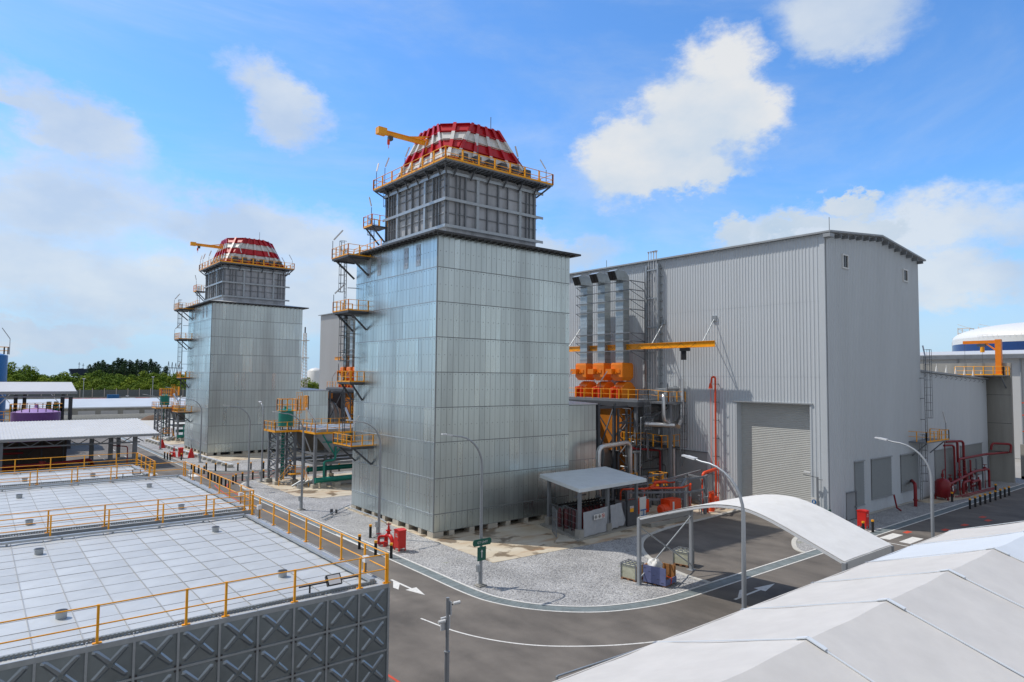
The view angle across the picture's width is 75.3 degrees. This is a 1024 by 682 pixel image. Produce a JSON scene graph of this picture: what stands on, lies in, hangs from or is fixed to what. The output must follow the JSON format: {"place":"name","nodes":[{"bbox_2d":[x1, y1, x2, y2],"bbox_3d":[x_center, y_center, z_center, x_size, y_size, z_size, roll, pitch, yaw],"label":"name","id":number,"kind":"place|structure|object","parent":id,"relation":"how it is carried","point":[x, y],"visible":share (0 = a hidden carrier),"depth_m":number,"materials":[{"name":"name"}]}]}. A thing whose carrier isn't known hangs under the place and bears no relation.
{"place":"outdoors","nodes":[
{"label":"outdoors","id":0,"kind":"place"},
{"bbox_2d":[0,0,1023,377],"label":"sky","id":1,"kind":"structure","parent":0,"point":[133,133],"materials":[{"name":"blue"}]},
{"bbox_2d":[2,437,1023,681],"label":"road","id":2,"kind":"structure","parent":0,"point":[418,647],"depth_m":41.20,"materials":[{"name":"asphalt"}]},
{"bbox_2d":[0,328,9,421],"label":"blue silo","id":3,"kind":"object","parent":2,"relation":"on","point":[3,365],"visible":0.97,"depth_m":135.11,"materials":[{"name":"paint"}]},
{"bbox_2d":[0,403,62,442],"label":"purple tank","id":4,"kind":"object","parent":2,"relation":"on","point":[36,413],"visible":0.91,"depth_m":114.13,"materials":[{"name":"metal"}]},
{"bbox_2d":[2,440,66,469],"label":"screen wall","id":5,"kind":"structure","parent":2,"relation":"on","point":[43,454],"depth_m":98.03,"materials":[{"name":"metal"}]},
{"bbox_2d":[0,382,76,448],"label":"tank shed","id":6,"kind":"structure","parent":2,"relation":"on","point":[51,388],"depth_m":123.73,"materials":[{"name":"grey metal"}]},
{"bbox_2d":[2,445,127,471],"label":"fire pipes","id":7,"kind":"object","parent":2,"relation":"on","point":[44,464],"visible":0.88,"depth_m":94.81,"materials":[{"name":"metal"}]},
{"bbox_2d":[0,452,156,489],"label":"water tank","id":8,"kind":"object","parent":2,"relation":"on","point":[88,472],"visible":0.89,"depth_m":51.20,"materials":[{"name":"metal"}]},
{"bbox_2d":[0,418,159,474],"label":"pipe shed","id":9,"kind":"structure","parent":2,"relation":"on","point":[111,430],"depth_m":100.14,"materials":[{"name":"grey metal"}]},
{"bbox_2d":[0,461,254,541],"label":"water tank","id":10,"kind":"object","parent":2,"relation":"on","point":[34,501],"visible":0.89,"depth_m":40.09,"materials":[{"name":"metal"}]},
{"bbox_2d":[139,418,184,428],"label":"concrete yard","id":11,"kind":"structure","parent":2,"relation":"on","point":[150,423],"depth_m":189.72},
{"bbox_2d":[0,494,390,681],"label":"water tank","id":12,"kind":"object","parent":2,"relation":"on","point":[220,599],"visible":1,"depth_m":23.77,"materials":[{"name":"metal"}]},
{"bbox_2d":[299,573,358,592],"bbox_3d":[-6.677,8.891,24.299,2.300,0.600,0.320,3,-4,-39],"label":"floodlight","id":13,"kind":"object","parent":12,"relation":"on","point":[334,582],"visible":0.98,"depth_m":24.30,"materials":[{"name":"grey metal"}]},
{"bbox_2d":[121,437,271,471],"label":"drain channel","id":14,"kind":"object","parent":2,"relation":"on","point":[171,459],"visible":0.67,"depth_m":113.10,"materials":[{"name":"concrete"}]},
{"bbox_2d":[124,428,352,469],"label":"gravel bed","id":15,"kind":"object","parent":2,"relation":"on","point":[243,464],"visible":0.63,"depth_m":108.63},
{"bbox_2d":[152,394,185,440],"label":"silo platform","id":16,"kind":"structure","parent":15,"relation":"on","point":[176,418],"depth_m":142.42,"materials":[{"name":"grey metal"}]},
{"bbox_2d":[159,384,179,406],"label":"green silo","id":17,"kind":"object","parent":16,"relation":"on","point":[165,398],"visible":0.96,"depth_m":144.01,"materials":[{"name":"paint"}]},
{"bbox_2d":[145,438,233,467],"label":"long ground pipe","id":18,"kind":"object","parent":15,"relation":"on","point":[217,461],"visible":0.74,"depth_m":110.71,"materials":[{"name":"metal"}]},
{"bbox_2d":[172,234,328,455],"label":"boiler tower","id":19,"kind":"structure","parent":15,"relation":"on","point":[244,340],"depth_m":120.91,"materials":[{"name":"metal"}]},
{"bbox_2d":[190,242,223,252],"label":"jib crane","id":20,"kind":"object","parent":19,"relation":"on","point":[198,245],"visible":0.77,"depth_m":122.82,"materials":[{"name":"yellow paint"}]},
{"bbox_2d":[183,447,340,460],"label":"concrete apron","id":21,"kind":"object","parent":15,"relation":"on","point":[232,457],"visible":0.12,"depth_m":114.39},
{"bbox_2d":[326,372,353,419],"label":"fan deck","id":22,"kind":"structure","parent":15,"relation":"on","point":[335,388],"depth_m":139.10,"materials":[{"name":"metal"}]},
{"bbox_2d":[337,367,348,386],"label":"orange fan","id":23,"kind":"object","parent":22,"relation":"on","point":[341,369],"visible":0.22,"depth_m":143.29},
{"bbox_2d":[338,316,349,366],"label":"exhaust duct","id":24,"kind":"object","parent":23,"relation":"on","point":[347,361],"visible":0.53,"depth_m":143.79,"materials":[{"name":"metal"}]},
{"bbox_2d":[346,367,353,386],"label":"orange fan","id":25,"kind":"object","parent":22,"relation":"on","point":[348,369],"visible":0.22,"depth_m":140.65},
{"bbox_2d":[345,316,355,366],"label":"exhaust duct","id":26,"kind":"object","parent":25,"relation":"on","point":[352,346],"visible":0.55,"depth_m":141.31,"materials":[{"name":"grey metal"}]},
{"bbox_2d":[327,390,353,423],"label":"turbine enclosure","id":27,"kind":"object","parent":15,"relation":"on","point":[335,404],"visible":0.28,"depth_m":134.14,"materials":[{"name":"metal"}]},
{"bbox_2d":[438,597,460,681],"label":"camera pole","id":28,"kind":"object","parent":2,"relation":"on","point":[444,622],"visible":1,"depth_m":28.93,"materials":[{"name":"metal"}]},
{"bbox_2d":[239,471,705,605],"bbox_3d":[-2.390,18.106,74.261,38.595,0.070,64.783,3,-4,-39],"label":"gravel bed","id":29,"kind":"object","parent":2,"relation":"on","point":[587,575],"visible":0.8,"depth_m":49.19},
{"bbox_2d":[224,405,250,487],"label":"street lamp","id":30,"kind":"object","parent":29,"relation":"on","point":[247,480],"visible":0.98,"depth_m":82.79,"materials":[{"name":"grey metal"}]},
{"bbox_2d":[258,401,264,482],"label":"street lamp","id":31,"kind":"object","parent":29,"relation":"on","point":[261,473],"visible":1,"depth_m":87.02,"materials":[{"name":"grey metal"}]},
{"bbox_2d":[273,411,305,510],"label":"street lamp","id":32,"kind":"object","parent":29,"relation":"on","point":[300,498],"visible":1,"depth_m":69.27,"materials":[{"name":"grey metal"}]},
{"bbox_2d":[257,472,351,498],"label":"concrete apron","id":33,"kind":"object","parent":29,"relation":"on","point":[343,489],"visible":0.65,"depth_m":81.97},
{"bbox_2d":[264,407,352,488],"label":"silo platform","id":34,"kind":"structure","parent":29,"relation":"on","point":[318,439],"depth_m":85.73,"materials":[{"name":"grey metal"}]},
{"bbox_2d":[276,392,308,429],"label":"green silo","id":35,"kind":"object","parent":34,"relation":"on","point":[283,419],"visible":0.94,"depth_m":87.11,"materials":[{"name":"paint"}]},
{"bbox_2d":[347,420,381,538],"bbox_3d":[-12.636,11.864,56.805,3.573,10.335,0.640,3,-4,-39],"label":"street lamp","id":36,"kind":"object","parent":29,"relation":"on","point":[377,524],"visible":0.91,"depth_m":57.57,"materials":[{"name":"grey metal"}]},
{"bbox_2d":[376,522,396,550],"bbox_3d":[-10.289,15.932,54.483,1.200,2.000,2.100,3,-4,-39],"label":"fire hydrant","id":37,"kind":"object","parent":29,"relation":"on","point":[384,545],"visible":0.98,"depth_m":54.50,"materials":[{"name":"metal"}]},
{"bbox_2d":[393,528,408,552],"bbox_3d":[-8.994,15.968,53.276,1.000,1.820,1.100,3,-4,-39],"label":"fire hose cabinet","id":38,"kind":"object","parent":29,"relation":"on","point":[400,539],"visible":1,"depth_m":53.02,"materials":[{"name":"metal"}]},
{"bbox_2d":[441,433,486,587],"bbox_3d":[-3.201,11.239,43.872,3.573,10.335,0.640,3,-4,-39],"label":"street lamp","id":39,"kind":"object","parent":29,"relation":"on","point":[479,584],"visible":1,"depth_m":44.62,"materials":[{"name":"grey metal"}]},
{"bbox_2d":[473,537,490,560],"bbox_3d":[-1.999,13.992,44.495,1.530,1.430,0.044,3,-4,-39],"label":"direction sign","id":40,"kind":"object","parent":39,"relation":"attached to","point":[481,553],"visible":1,"depth_m":44.45,"materials":[{"name":"metal"}]},
{"bbox_2d":[331,121,597,537],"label":"boiler tower","id":41,"kind":"structure","parent":29,"relation":"on","point":[461,313],"depth_m":64.03,"materials":[{"name":"metal"}]},
{"bbox_2d":[376,126,428,152],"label":"jib crane","id":42,"kind":"object","parent":41,"relation":"on","point":[383,131],"visible":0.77,"depth_m":66.06,"materials":[{"name":"orange paint"}]},
{"bbox_2d":[342,488,734,562],"bbox_3d":[3.675,17.938,70.585,33.796,0.075,27.337,3,-4,-39],"label":"concrete apron","id":43,"kind":"object","parent":29,"relation":"on","point":[516,539],"visible":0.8,"depth_m":57.97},
{"bbox_2d":[642,515,688,527],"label":"concrete bund","id":44,"kind":"structure","parent":43,"relation":"on","point":[666,522],"depth_m":63.71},
{"bbox_2d":[657,497,683,520],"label":"pump motor","id":45,"kind":"object","parent":43,"relation":"on","point":[670,503],"visible":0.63,"depth_m":65.52,"materials":[{"name":"orange paint"}]},
{"bbox_2d":[540,466,646,542],"bbox_3d":[7.115,15.180,62.776,13.400,4.745,7.807,3,-4,-39],"label":"gas shelter","id":46,"kind":"object","parent":29,"relation":"on","point":[580,481],"visible":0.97,"depth_m":61.34,"materials":[{"name":"grey metal"}]},
{"bbox_2d":[555,497,614,530],"bbox_3d":[7.066,16.212,62.688,5.770,2.274,2.463,3,-4,-39],"label":"cylinder manifold","id":47,"kind":"object","parent":46,"relation":"on","point":[600,501],"visible":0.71,"depth_m":62.26,"materials":[{"name":"black metal"}]},
{"bbox_2d":[549,502,625,536],"bbox_3d":[7.722,16.079,60.402,8.350,2.335,5.309,1,-3,-2],"label":"enclosure","id":48,"kind":"object","parent":46,"relation":"on","point":[554,527],"visible":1,"depth_m":59.50,"materials":[{"name":"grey metal"}]},
{"bbox_2d":[574,488,625,518],"bbox_3d":[7.819,15.392,64.271,7.721,4.100,3.821,3,-4,-39],"label":"equipment rack","id":49,"kind":"object","parent":46,"relation":"on","point":[616,501],"visible":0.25,"depth_m":64.82,"materials":[{"name":"grey metal"}]},
{"bbox_2d":[583,503,624,536],"bbox_3d":[8.389,15.988,59.646,0.298,2.310,6.132,-3,-4,44],"label":"tarpaulin screen","id":50,"kind":"object","parent":46,"relation":"attached to","point":[595,521],"visible":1,"depth_m":59.30,"materials":[{"name":"fabric"}]},
{"bbox_2d":[626,499,636,525],"bbox_3d":[11.232,16.151,62.474,1.300,2.350,0.274,3,-4,-39],"label":"control cabinet","id":51,"kind":"object","parent":46,"relation":"on","point":[631,512],"visible":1,"depth_m":62.31,"materials":[{"name":"metal"}]},
{"bbox_2d":[639,496,646,516],"bbox_3d":[12.553,16.049,63.558,1.104,2.200,0.238,3,-4,-39],"label":"white banner","id":52,"kind":"object","parent":46,"relation":"hanging from","point":[643,509],"visible":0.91,"depth_m":63.59,"materials":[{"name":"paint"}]},
{"bbox_2d":[569,371,687,496],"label":"fan deck","id":53,"kind":"structure","parent":29,"relation":"on","point":[637,402],"depth_m":76.96,"materials":[{"name":"metal"}]},
{"bbox_2d":[570,363,596,396],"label":"orange fan","id":54,"kind":"object","parent":53,"relation":"on","point":[580,371],"visible":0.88,"depth_m":86.42},
{"bbox_2d":[572,275,592,362],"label":"exhaust duct","id":55,"kind":"object","parent":54,"relation":"on","point":[586,324],"visible":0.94,"depth_m":87.09,"materials":[{"name":"silver metal"}]},
{"bbox_2d":[588,363,614,397],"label":"orange fan","id":56,"kind":"object","parent":53,"relation":"on","point":[597,371],"visible":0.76,"depth_m":84.00},
{"bbox_2d":[589,272,610,362],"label":"exhaust duct","id":57,"kind":"object","parent":56,"relation":"on","point":[603,322],"visible":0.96,"depth_m":84.66,"materials":[{"name":"silver metal"}]},
{"bbox_2d":[605,363,634,397],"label":"orange fan","id":58,"kind":"object","parent":53,"relation":"on","point":[620,372],"visible":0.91,"depth_m":81.69},
{"bbox_2d":[607,269,629,362],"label":"exhaust duct","id":59,"kind":"object","parent":58,"relation":"on","point":[622,325],"visible":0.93,"depth_m":82.23,"materials":[{"name":"silver metal"}]},
{"bbox_2d":[611,407,665,497],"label":"bore pipes","id":60,"kind":"object","parent":53,"relation":"attached to","point":[647,436],"visible":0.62,"depth_m":76.64,"materials":[{"name":"metal"}]},
{"bbox_2d":[596,403,660,499],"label":"turbine enclosure","id":61,"kind":"object","parent":29,"relation":"on","point":[613,418],"visible":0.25,"depth_m":77.36,"materials":[{"name":"metal"}]},
{"bbox_2d":[620,559,643,581],"bbox_3d":[8.419,16.060,46.458,1.260,1.152,1.100,-2,-4,43],"label":"liquid container","id":62,"kind":"object","parent":29,"relation":"on","point":[628,570],"visible":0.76,"depth_m":46.21,"materials":[{"name":"plastic"}]},
{"bbox_2d":[596,379,683,504],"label":"insulated pipes","id":63,"kind":"object","parent":29,"relation":"on","point":[666,423],"visible":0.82,"depth_m":75.73,"materials":[{"name":"silver metal"}]},
{"bbox_2d":[611,473,669,509],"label":"pipe bridge","id":64,"kind":"structure","parent":29,"relation":"on","point":[629,486],"depth_m":71.52,"materials":[{"name":"grey metal"}]},
{"bbox_2d":[630,471,667,505],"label":"access stand","id":65,"kind":"object","parent":29,"relation":"on","point":[654,495],"visible":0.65,"depth_m":73.38,"materials":[{"name":"yellow paint"}]},
{"bbox_2d":[643,562,676,587],"bbox_3d":[10.163,15.976,45.513,1.790,1.250,1.516,-2,-4,41],"label":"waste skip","id":66,"kind":"object","parent":29,"relation":"on","point":[664,576],"visible":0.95,"depth_m":45.14,"materials":[{"name":"blue metal"}]},
{"bbox_2d":[647,557,662,567],"bbox_3d":[9.805,15.515,45.753,1.121,1.184,1.044,3,-4,-39],"label":"white sack","id":67,"kind":"object","parent":66,"relation":"in","point":[655,562],"visible":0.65,"depth_m":45.54,"materials":[{"name":"fabric"}]},
{"bbox_2d":[625,469,713,516],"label":"pipe support frame","id":68,"kind":"object","parent":29,"relation":"on","point":[686,479],"visible":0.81,"depth_m":68.70,"materials":[{"name":"grey metal"}]},
{"bbox_2d":[620,461,719,514],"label":"orange pipework","id":69,"kind":"object","parent":29,"relation":"on","point":[711,497],"visible":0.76,"depth_m":68.56,"materials":[{"name":"red paint"}]},
{"bbox_2d":[195,467,804,582],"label":"kerb","id":70,"kind":"structure","parent":2,"relation":"on","point":[793,544],"depth_m":60.09,"materials":[{"name":"concrete"}]},
{"bbox_2d":[98,439,1023,646],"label":"road markings","id":71,"kind":"object","parent":2,"relation":"on","point":[396,584],"visible":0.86,"depth_m":45.35,"materials":[{"name":"white paint"}]},
{"bbox_2d":[196,468,991,681],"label":"red markings","id":72,"kind":"object","parent":2,"relation":"on","point":[393,678],"visible":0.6,"depth_m":67.21,"materials":[{"name":"paint"}]},
{"bbox_2d":[555,647,642,680],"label":"trim","id":73,"kind":"structure","parent":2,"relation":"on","point":[574,670],"depth_m":20.65,"materials":[{"name":"metal"}]},
{"bbox_2d":[246,484,1023,611],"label":"drain channel","id":74,"kind":"object","parent":2,"relation":"on","point":[473,592],"visible":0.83,"depth_m":46.59,"materials":[{"name":"concrete"}]},
{"bbox_2d":[673,546,693,567],"bbox_3d":[12.965,16.306,50.133,1.260,1.152,1.100,-2,-4,39],"label":"liquid container","id":75,"kind":"object","parent":2,"relation":"on","point":[683,553],"visible":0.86,"depth_m":49.86,"materials":[{"name":"plastic"}]},
{"bbox_2d":[681,455,746,607],"bbox_3d":[9.392,10.628,30.647,0.650,10.335,3.573,3,-4,-39],"label":"street lamp","id":76,"kind":"object","parent":2,"relation":"on","point":[743,556],"visible":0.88,"depth_m":29.57,"materials":[{"name":"grey metal"}]},
{"bbox_2d":[569,223,925,520],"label":"turbine hall","id":77,"kind":"structure","parent":2,"relation":"on","point":[810,361],"depth_m":71.83,"materials":[{"name":"metal"}]},
{"bbox_2d":[576,270,647,393],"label":"duct support frame","id":78,"kind":"object","parent":77,"relation":"attached to","point":[618,310],"visible":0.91,"depth_m":82.45,"materials":[{"name":"grey metal"}]},
{"bbox_2d":[569,316,716,438],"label":"wall hoist crane","id":79,"kind":"object","parent":77,"relation":"attached to","point":[683,347],"depth_m":77.20,"materials":[{"name":"yellow paint"}]},
{"bbox_2d":[645,250,662,390],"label":"pipe riser frame","id":80,"kind":"object","parent":77,"relation":"attached to","point":[658,320],"visible":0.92,"depth_m":81.26,"materials":[{"name":"metal"}]},
{"bbox_2d":[708,376,719,495],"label":"orange riser pipe","id":81,"kind":"object","parent":77,"relation":"attached to","point":[716,420],"visible":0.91,"depth_m":73.62,"materials":[{"name":"metal"}]},
{"bbox_2d":[841,253,848,269],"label":"window","id":82,"kind":"structure","parent":77,"relation":"in","point":[845,258],"depth_m":67.98,"materials":[{"name":"white paint"}]},
{"bbox_2d":[846,491,857,519],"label":"door","id":83,"kind":"structure","parent":77,"relation":"in","point":[851,497],"depth_m":66.91,"materials":[{"name":"grey metal"}]},
{"bbox_2d":[634,494,893,585],"bbox_3d":[15.299,13.231,41.800,6.440,6.479,14.300,3,-4,-39],"label":"arched canopy","id":84,"kind":"object","parent":2,"relation":"on","point":[843,542],"visible":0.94,"depth_m":39.04,"materials":[{"name":"metal"}]},
{"bbox_2d":[553,521,1023,681],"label":"event tent","id":85,"kind":"object","parent":2,"relation":"on","point":[951,623],"visible":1,"depth_m":19.80,"materials":[{"name":"white fabric"}]},
{"bbox_2d":[874,437,934,572],"bbox_3d":[24.938,11.399,41.932,0.650,10.335,3.573,3,-4,-39],"label":"street lamp","id":86,"kind":"object","parent":2,"relation":"on","point":[931,501],"visible":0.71,"depth_m":40.87,"materials":[{"name":"grey metal"}]},
{"bbox_2d":[796,479,1023,551],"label":"gravel bed","id":87,"kind":"object","parent":2,"relation":"on","point":[885,518],"visible":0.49,"depth_m":71.23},
{"bbox_2d":[856,509,870,529],"bbox_3d":[33.292,16.901,62.919,1.000,1.820,1.100,3,-4,-39],"label":"fire hose cabinet","id":88,"kind":"object","parent":87,"relation":"on","point":[862,514],"visible":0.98,"depth_m":62.72,"materials":[{"name":"red metal"}]},
{"bbox_2d":[917,491,983,503],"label":"concrete apron","id":89,"kind":"object","parent":87,"relation":"on","point":[937,500],"visible":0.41,"depth_m":79.29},
{"bbox_2d":[934,469,953,500],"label":"red pressure tank","id":90,"kind":"object","parent":89,"relation":"on","point":[942,487],"visible":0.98,"depth_m":78.24,"materials":[{"name":"metal"}]},
{"bbox_2d":[943,440,1011,498],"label":"fire pipework","id":91,"kind":"object","parent":87,"relation":"on","point":[966,477],"visible":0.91,"depth_m":84.82,"materials":[{"name":"paint"}]},
{"bbox_2d":[920,363,1015,482],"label":"fire wall","id":92,"kind":"structure","parent":2,"relation":"on","point":[1000,418],"depth_m":94.12,"materials":[{"name":"grey concrete"}]},
{"bbox_2d":[963,339,1002,373],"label":"jib crane","id":93,"kind":"object","parent":92,"relation":"on","point":[998,352],"visible":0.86,"depth_m":94.42,"materials":[{"name":"orange paint"}]},
{"bbox_2d":[920,350,1023,458],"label":"long warehouse","id":94,"kind":"structure","parent":2,"relation":"on","point":[1015,358],"depth_m":123.10,"materials":[{"name":"grey metal"}]},
{"bbox_2d":[1020,402,1023,478],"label":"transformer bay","id":95,"kind":"object","parent":2,"relation":"on","point":[1022,458],"visible":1,"depth_m":96.48,"materials":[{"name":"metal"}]},
{"bbox_2d":[887,458,1022,509],"bbox_3d":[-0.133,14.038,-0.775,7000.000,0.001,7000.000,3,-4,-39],"label":"ground","id":96,"kind":"structure","parent":0,"point":[1017,468],"depth_m":107.29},
{"bbox_2d":[5,413,172,421],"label":"boundary wall","id":97,"kind":"structure","parent":96,"relation":"on","point":[108,416],"depth_m":203.33,"materials":[{"name":"concrete"}]},
{"bbox_2d":[5,398,185,416],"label":"factory","id":98,"kind":"structure","parent":96,"relation":"on","point":[111,406],"depth_m":211.64,"materials":[{"name":"white metal"}]},
{"bbox_2d":[6,388,185,398],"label":"perimeter fence","id":99,"kind":"object","parent":96,"relation":"on","point":[104,393],"visible":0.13,"depth_m":348.56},
{"bbox_2d":[96,377,120,385],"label":"broadleaf tree","id":100,"kind":"object","parent":96,"relation":"on","point":[115,383],"visible":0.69,"depth_m":399.77,"materials":[{"name":"green plant"}]},
{"bbox_2d":[116,360,131,376],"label":"conifer tree","id":101,"kind":"object","parent":96,"relation":"on","point":[124,365],"visible":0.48,"depth_m":516.89,"materials":[{"name":"green plant"}]},
{"bbox_2d":[141,373,165,383],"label":"broadleaf tree","id":102,"kind":"object","parent":96,"relation":"on","point":[159,376],"visible":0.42,"depth_m":426.83,"materials":[{"name":"green plant"}]},
{"bbox_2d":[301,327,309,387],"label":"lattice mast","id":103,"kind":"object","parent":96,"relation":"on","point":[305,340],"visible":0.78,"depth_m":381.27,"materials":[{"name":"metal"}]},
{"bbox_2d":[301,377,318,388],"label":"broadleaf tree","id":104,"kind":"object","parent":96,"relation":"on","point":[310,385],"visible":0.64,"depth_m":403.11,"materials":[{"name":"green plant"}]},
{"bbox_2d":[307,368,318,383],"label":"white dome","id":105,"kind":"structure","parent":96,"relation":"on","point":[313,374],"depth_m":568.16,"materials":[{"name":"paint"}]},
{"bbox_2d":[318,310,354,389],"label":"turbine hall","id":106,"kind":"structure","parent":96,"relation":"on","point":[330,331],"depth_m":156.08,"materials":[{"name":"metal"}]},
{"bbox_2d":[908,345,988,499],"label":"annex building","id":107,"kind":"structure","parent":96,"relation":"on","point":[954,406],"depth_m":85.57,"materials":[{"name":"metal"}]},
{"bbox_2d":[952,322,1023,350],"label":"storage tank","id":108,"kind":"object","parent":96,"relation":"on","point":[1011,335],"visible":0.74,"depth_m":320.32,"materials":[{"name":"metal"}]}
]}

